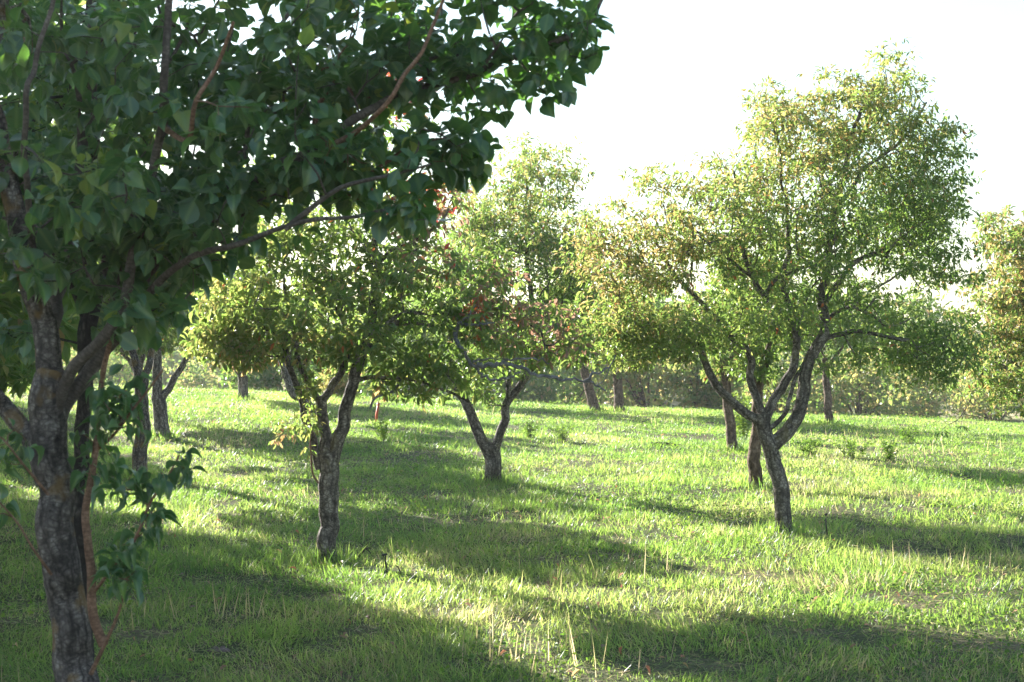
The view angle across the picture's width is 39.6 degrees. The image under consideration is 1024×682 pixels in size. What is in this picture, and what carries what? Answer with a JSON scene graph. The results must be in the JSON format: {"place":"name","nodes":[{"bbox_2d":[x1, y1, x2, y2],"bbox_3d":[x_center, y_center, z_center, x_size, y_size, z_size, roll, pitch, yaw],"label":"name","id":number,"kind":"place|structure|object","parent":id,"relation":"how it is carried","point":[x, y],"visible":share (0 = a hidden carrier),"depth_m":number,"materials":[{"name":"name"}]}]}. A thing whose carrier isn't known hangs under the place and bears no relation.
{"place":"outdoors","nodes":[
{"label":"outdoors","id":0,"kind":"place"},
{"bbox_2d":[0,382,1023,681],"bbox_3d":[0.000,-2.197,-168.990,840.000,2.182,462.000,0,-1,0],"label":"ground","id":1,"kind":"structure","parent":0,"point":[730,663],"depth_m":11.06,"materials":[{"name":"green plant"}]},
{"bbox_2d":[0,351,35,398],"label":"orchard tree","id":2,"kind":"object","parent":1,"relation":"on","point":[14,373],"visible":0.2,"depth_m":13.02,"materials":[{"name":"green plant"}]},
{"bbox_2d":[26,348,77,380],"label":"shrub","id":3,"kind":"object","parent":1,"relation":"on","point":[73,354],"visible":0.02,"depth_m":43.76,"materials":[{"name":"green plant"}]},
{"bbox_2d":[0,0,163,366],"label":"orchard tree","id":4,"kind":"object","parent":1,"relation":"on","point":[11,306],"visible":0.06,"depth_m":8.02,"materials":[{"name":"green plant"}]},
{"bbox_2d":[0,0,184,655],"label":"pear tree","id":5,"kind":"object","parent":1,"relation":"on","point":[24,351],"visible":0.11,"depth_m":6.27,"materials":[{"name":"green plant"}]},
{"bbox_2d":[62,348,175,385],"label":"shrub","id":6,"kind":"object","parent":1,"relation":"on","point":[118,376],"visible":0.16,"depth_m":51.34,"materials":[{"name":"green plant"}]},
{"bbox_2d":[64,258,222,474],"bbox_3d":[-4.984,0.058,18.206,2.506,3.652,3.320,0,-1,0],"label":"orchard tree","id":7,"kind":"object","parent":1,"relation":"on","point":[139,455],"visible":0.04,"depth_m":18.20,"materials":[{"name":"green plant"}]},
{"bbox_2d":[114,285,221,370],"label":"orchard tree","id":8,"kind":"object","parent":1,"relation":"on","point":[125,354],"visible":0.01,"depth_m":27.45,"materials":[{"name":"green plant"}]},
{"bbox_2d":[166,360,219,388],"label":"shrub","id":9,"kind":"object","parent":1,"relation":"on","point":[194,380],"visible":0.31,"depth_m":59.47,"materials":[{"name":"green plant"}]},
{"bbox_2d":[151,277,245,437],"bbox_3d":[-6.078,-0.326,23.317,3.504,4.099,4.058,0,-1,0],"label":"orchard tree","id":10,"kind":"object","parent":1,"relation":"on","point":[159,395],"visible":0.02,"depth_m":23.29,"materials":[{"name":"plant"}]},
{"bbox_2d":[131,583,305,630],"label":"dry stems","id":11,"kind":"object","parent":1,"relation":"on","point":[223,607],"visible":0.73,"depth_m":9.14,"materials":[{"name":"beige plant"}]},
{"bbox_2d":[207,645,229,651],"bbox_3d":[-1.667,1.760,8.095,0.129,0.052,0.072,0,-1,0],"label":"stone","id":12,"kind":"object","parent":1,"relation":"on","point":[223,647],"visible":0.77,"depth_m":8.08,"materials":[{"name":"grey stone"}]},
{"bbox_2d":[197,293,272,398],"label":"orchard tree","id":13,"kind":"object","parent":1,"relation":"on","point":[239,385],"visible":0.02,"depth_m":34.60,"materials":[{"name":"plant"}]},
{"bbox_2d":[240,502,255,524],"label":"weed","id":14,"kind":"object","parent":1,"relation":"on","point":[242,506],"visible":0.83,"depth_m":14.03,"materials":[{"name":"green plant"}]},
{"bbox_2d":[220,266,290,398],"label":"orchard tree","id":15,"kind":"object","parent":1,"relation":"on","point":[243,386],"visible":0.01,"depth_m":34.44,"materials":[{"name":"green plant"}]},
{"bbox_2d":[218,342,329,391],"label":"shrub","id":16,"kind":"object","parent":1,"relation":"on","point":[270,377],"visible":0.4,"depth_m":45.07,"materials":[{"name":"green plant"}]},
{"bbox_2d":[237,288,333,416],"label":"orchard tree","id":17,"kind":"object","parent":1,"relation":"on","point":[288,383],"visible":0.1,"depth_m":28.72,"materials":[{"name":"green plant"}]},
{"bbox_2d":[281,496,293,519],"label":"weed","id":18,"kind":"object","parent":1,"relation":"on","point":[286,507],"visible":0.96,"depth_m":14.49,"materials":[{"name":"green plant"}]},
{"bbox_2d":[277,345,329,390],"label":"shrub","id":19,"kind":"object","parent":1,"relation":"on","point":[283,382],"visible":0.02,"depth_m":55.99,"materials":[{"name":"green plant"}]},
{"bbox_2d":[0,0,614,681],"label":"pear tree","id":20,"kind":"object","parent":1,"relation":"on","point":[152,228],"visible":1,"depth_m":4.55,"materials":[{"name":"green plant"}]},
{"bbox_2d":[318,363,358,396],"bbox_3d":[-4.624,1.090,38.965,1.193,1.158,1.568,-1,-1,32],"label":"shrub","id":21,"kind":"object","parent":1,"relation":"on","point":[340,387],"visible":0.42,"depth_m":38.59,"materials":[{"name":"green plant"}]},
{"bbox_2d":[357,547,371,559],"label":"fallen twig","id":22,"kind":"object","parent":1,"relation":"on","point":[364,550],"visible":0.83,"depth_m":11.80,"materials":[{"name":"brown wood"}]},
{"bbox_2d":[375,402,379,421],"bbox_3d":[-2.667,1.422,28.151,0.082,0.425,0.063,-1,-1,37],"label":"marker stake","id":23,"kind":"object","parent":1,"relation":"on","point":[377,410],"visible":0.81,"depth_m":28.14,"materials":[{"name":"red paint"}]},
{"bbox_2d":[382,553,387,574],"bbox_3d":[-0.976,1.737,10.949,0.048,0.206,0.020,0,-1,0],"label":"irrigation stake","id":24,"kind":"object","parent":1,"relation":"on","point":[384,555],"visible":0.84,"depth_m":10.94,"materials":[{"name":"black plastic"}]},
{"bbox_2d":[369,420,404,439],"bbox_3d":[-2.168,1.506,23.837,0.416,0.388,0.712,1,-1,-40],"label":"weed","id":25,"kind":"object","parent":1,"relation":"on","point":[382,433],"visible":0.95,"depth_m":23.80,"materials":[{"name":"green plant"}]},
{"bbox_2d":[178,72,615,563],"bbox_3d":[-0.958,-0.199,11.735,3.570,4.294,2.291,0,-1,0],"label":"orchard tree","id":26,"kind":"object","parent":1,"relation":"on","point":[229,339],"visible":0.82,"depth_m":11.45,"materials":[{"name":"green plant"}]},
{"bbox_2d":[348,292,455,393],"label":"orchard tree","id":27,"kind":"object","parent":1,"relation":"on","point":[413,340],"visible":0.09,"depth_m":37.20,"materials":[{"name":"green plant"}]},
{"bbox_2d":[348,337,463,398],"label":"shrub","id":28,"kind":"object","parent":1,"relation":"on","point":[363,387],"visible":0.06,"depth_m":45.51,"materials":[{"name":"green plant"}]},
{"bbox_2d":[415,498,429,513],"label":"weed","id":29,"kind":"object","parent":1,"relation":"on","point":[419,505],"visible":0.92,"depth_m":14.87,"materials":[{"name":"green plant"}]},
{"bbox_2d":[430,358,471,400],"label":"shrub","id":30,"kind":"object","parent":1,"relation":"on","point":[441,392],"visible":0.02,"depth_m":57.48,"materials":[{"name":"green plant"}]},
{"bbox_2d":[442,350,576,403],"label":"shrub","id":31,"kind":"object","parent":1,"relation":"on","point":[540,389],"visible":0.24,"depth_m":44.82,"materials":[{"name":"green plant"}]},
{"bbox_2d":[3,390,1017,681],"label":"fallen leaves","id":32,"kind":"object","parent":1,"relation":"on","point":[567,574],"visible":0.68,"depth_m":10.28,"materials":[{"name":"brown plant"}]},
{"bbox_2d":[0,380,1023,681],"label":"clover","id":33,"kind":"object","parent":1,"relation":"on","point":[918,624],"visible":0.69,"depth_m":17.01,"materials":[{"name":"green plant"}]},
{"bbox_2d":[1,386,1023,681],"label":"seed stalks","id":34,"kind":"object","parent":1,"relation":"on","point":[519,552],"visible":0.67,"depth_m":12.97,"materials":[{"name":"beige plant"}]},
{"bbox_2d":[414,131,625,483],"bbox_3d":[0.065,-0.347,17.674,2.748,4.496,3.444,0,-1,0],"label":"orchard tree","id":35,"kind":"object","parent":1,"relation":"on","point":[483,226],"visible":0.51,"depth_m":17.38,"materials":[{"name":"green plant"}]},
{"bbox_2d":[515,419,543,437],"bbox_3d":[0.311,1.572,25.227,0.586,0.383,0.556,0,-1,0],"label":"weed","id":36,"kind":"object","parent":1,"relation":"on","point":[527,426],"visible":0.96,"depth_m":25.12,"materials":[{"name":"green plant"}]},
{"bbox_2d":[47,391,1021,681],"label":"grass tufts","id":37,"kind":"object","parent":1,"relation":"on","point":[481,479],"visible":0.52,"depth_m":17.52,"materials":[{"name":"green plant"}]},
{"bbox_2d":[545,423,576,441],"bbox_3d":[0.905,1.612,24.855,0.473,0.372,0.742,0,-1,-19],"label":"weed","id":38,"kind":"object","parent":1,"relation":"on","point":[561,437],"visible":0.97,"depth_m":24.83,"materials":[{"name":"green plant"}]},
{"bbox_2d":[489,619,640,676],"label":"dry stems","id":39,"kind":"object","parent":1,"relation":"on","point":[490,659],"visible":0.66,"depth_m":7.72,"materials":[{"name":"beige plant"}]},
{"bbox_2d":[538,291,613,410],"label":"orchard tree","id":40,"kind":"object","parent":1,"relation":"on","point":[591,397],"visible":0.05,"depth_m":35.84,"materials":[{"name":"brown plant"}]},
{"bbox_2d":[543,360,613,405],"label":"shrub","id":41,"kind":"object","parent":1,"relation":"on","point":[574,397],"visible":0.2,"depth_m":49.08,"materials":[{"name":"green plant"}]},
{"bbox_2d":[601,553,625,571],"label":"weed","id":42,"kind":"object","parent":1,"relation":"on","point":[616,563],"visible":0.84,"depth_m":11.01,"materials":[{"name":"green plant"}]},
{"bbox_2d":[592,278,684,410],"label":"orchard tree","id":43,"kind":"object","parent":1,"relation":"on","point":[618,390],"visible":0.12,"depth_m":35.88,"materials":[{"name":"green plant"}]},
{"bbox_2d":[580,350,699,408],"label":"shrub","id":44,"kind":"object","parent":1,"relation":"on","point":[639,397],"visible":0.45,"depth_m":46.81,"materials":[{"name":"green plant"}]},
{"bbox_2d":[644,558,652,577],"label":"weed","id":45,"kind":"object","parent":1,"relation":"on","point":[648,569],"visible":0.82,"depth_m":10.75,"materials":[{"name":"green plant"}]},
{"bbox_2d":[649,442,674,445],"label":"weed","id":46,"kind":"object","parent":1,"relation":"on","point":[659,444],"visible":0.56,"depth_m":24.12,"materials":[{"name":"green plant"}]},
{"bbox_2d":[662,352,745,409],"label":"shrub","id":47,"kind":"object","parent":1,"relation":"on","point":[706,395],"visible":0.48,"depth_m":46.33,"materials":[{"name":"green plant"}]},
{"bbox_2d":[659,285,764,450],"bbox_3d":[3.438,0.512,23.578,2.044,2.892,2.994,0,-1,23],"label":"orchard tree","id":48,"kind":"object","parent":1,"relation":"on","point":[724,376],"visible":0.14,"depth_m":23.58,"materials":[{"name":"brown plant"}]},
{"bbox_2d":[731,392,751,439],"bbox_3d":[4.197,1.399,26.197,0.848,0.931,0.494,-1,-1,34],"label":"weed","id":49,"kind":"object","parent":1,"relation":"on","point":[744,428],"visible":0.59,"depth_m":26.16,"materials":[{"name":"green plant"}]},
{"bbox_2d":[686,231,818,488],"bbox_3d":[3.009,0.218,17.702,1.760,3.472,2.549,0,-1,0],"label":"orchard tree","id":50,"kind":"object","parent":1,"relation":"on","point":[767,355],"visible":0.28,"depth_m":17.68,"materials":[{"name":"green plant"}]},
{"bbox_2d":[728,336,779,410],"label":"shrub","id":51,"kind":"object","parent":1,"relation":"on","point":[744,387],"depth_m":61.24,"materials":[{"name":"green plant"}]},
{"bbox_2d":[549,37,997,534],"bbox_3d":[2.442,-0.444,13.409,4.220,4.787,3.044,0,-1,0],"label":"orchard tree","id":52,"kind":"object","parent":1,"relation":"on","point":[629,327],"visible":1,"depth_m":13.10,"materials":[{"name":"green plant"}]},
{"bbox_2d":[728,346,850,414],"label":"shrub","id":53,"kind":"object","parent":1,"relation":"on","point":[780,405],"visible":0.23,"depth_m":53.21,"materials":[{"name":"green plant"}]},
{"bbox_2d":[792,434,828,455],"bbox_3d":[4.771,1.705,23.052,0.633,0.377,0.604,0,-1,0],"label":"weed","id":54,"kind":"object","parent":1,"relation":"on","point":[806,450],"visible":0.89,"depth_m":23.04,"materials":[{"name":"green plant"}]},
{"bbox_2d":[824,513,827,535],"bbox_3d":[2.907,1.716,13.148,0.040,0.252,0.025,0,-1,0],"label":"irrigation stake","id":55,"kind":"object","parent":1,"relation":"on","point":[825,514],"visible":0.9,"depth_m":13.14,"materials":[{"name":"black plastic"}]},
{"bbox_2d":[666,541,1011,572],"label":"dry stems","id":56,"kind":"object","parent":1,"relation":"on","point":[903,561],"visible":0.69,"depth_m":11.24,"materials":[{"name":"beige plant"}]},
{"bbox_2d":[785,274,896,421],"bbox_3d":[7.503,0.249,33.693,3.042,3.683,5.041,0,-1,0],"label":"orchard tree","id":57,"kind":"object","parent":1,"relation":"on","point":[832,344],"visible":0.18,"depth_m":33.17,"materials":[{"name":"green plant"}]},
{"bbox_2d":[829,436,882,458],"bbox_3d":[5.457,1.711,22.694,0.698,0.387,0.610,1,-1,-27],"label":"weed","id":58,"kind":"object","parent":1,"relation":"on","point":[848,442],"visible":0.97,"depth_m":22.70,"materials":[{"name":"green plant"}]},
{"bbox_2d":[794,343,931,417],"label":"shrub","id":59,"kind":"object","parent":1,"relation":"on","point":[855,383],"visible":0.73,"depth_m":51.13,"materials":[{"name":"green plant"}]},
{"bbox_2d":[881,439,906,461],"bbox_3d":[5.943,1.730,22.284,0.348,0.384,0.798,0,-1,0],"label":"weed","id":60,"kind":"object","parent":1,"relation":"on","point":[889,456],"visible":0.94,"depth_m":22.24,"materials":[{"name":"green plant"}]},
{"bbox_2d":[894,425,920,443],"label":"weed","id":61,"kind":"object","parent":1,"relation":"on","point":[907,435],"visible":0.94,"depth_m":26.34,"materials":[{"name":"green plant"}]},
{"bbox_2d":[887,366,954,418],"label":"shrub","id":62,"kind":"object","parent":1,"relation":"on","point":[930,411],"visible":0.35,"depth_m":57.06,"materials":[{"name":"green plant"}]},
{"bbox_2d":[934,204,1023,437],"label":"orchard tree","id":63,"kind":"object","parent":1,"relation":"on","point":[1001,323],"visible":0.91,"depth_m":18.94,"materials":[{"name":"green plant"}]},
{"bbox_2d":[937,343,1023,421],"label":"shrub","id":64,"kind":"object","parent":1,"relation":"on","point":[978,409],"visible":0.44,"depth_m":60.90,"materials":[{"name":"green plant"}]},
{"bbox_2d":[0,0,1023,329],"label":"sky","id":65,"kind":"structure","parent":0,"point":[671,77],"materials":[{"name":"white"}]},
{"bbox_2d":[150,329,1023,419],"bbox_3d":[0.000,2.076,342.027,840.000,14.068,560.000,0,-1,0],"label":"hillside","id":66,"kind":"structure","parent":0,"point":[674,402],"depth_m":72.34,"materials":[{"name":"green plant"}]},
{"bbox_2d":[195,359,233,389],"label":"shrub","id":67,"kind":"object","parent":66,"relation":"on","point":[217,369],"visible":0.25,"depth_m":71.49,"materials":[{"name":"green plant"}]},
{"bbox_2d":[64,277,979,395],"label":"wood","id":68,"kind":"object","parent":66,"relation":"on","point":[177,356],"visible":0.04,"depth_m":79.77,"materials":[{"name":"green plant"}]},
{"bbox_2d":[205,317,1019,407],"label":"scrub","id":69,"kind":"object","parent":66,"relation":"on","point":[842,338],"depth_m":71.21,"materials":[{"name":"green plant"}]},
{"bbox_2d":[791,340,851,413],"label":"shrub","id":70,"kind":"object","parent":66,"relation":"on","point":[843,352],"visible":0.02,"depth_m":65.24,"materials":[{"name":"green plant"}]},
{"bbox_2d":[923,366,979,404],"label":"shrub","id":71,"kind":"object","parent":66,"relation":"on","point":[954,394],"visible":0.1,"depth_m":73.92,"materials":[{"name":"green plant"}]}
]}

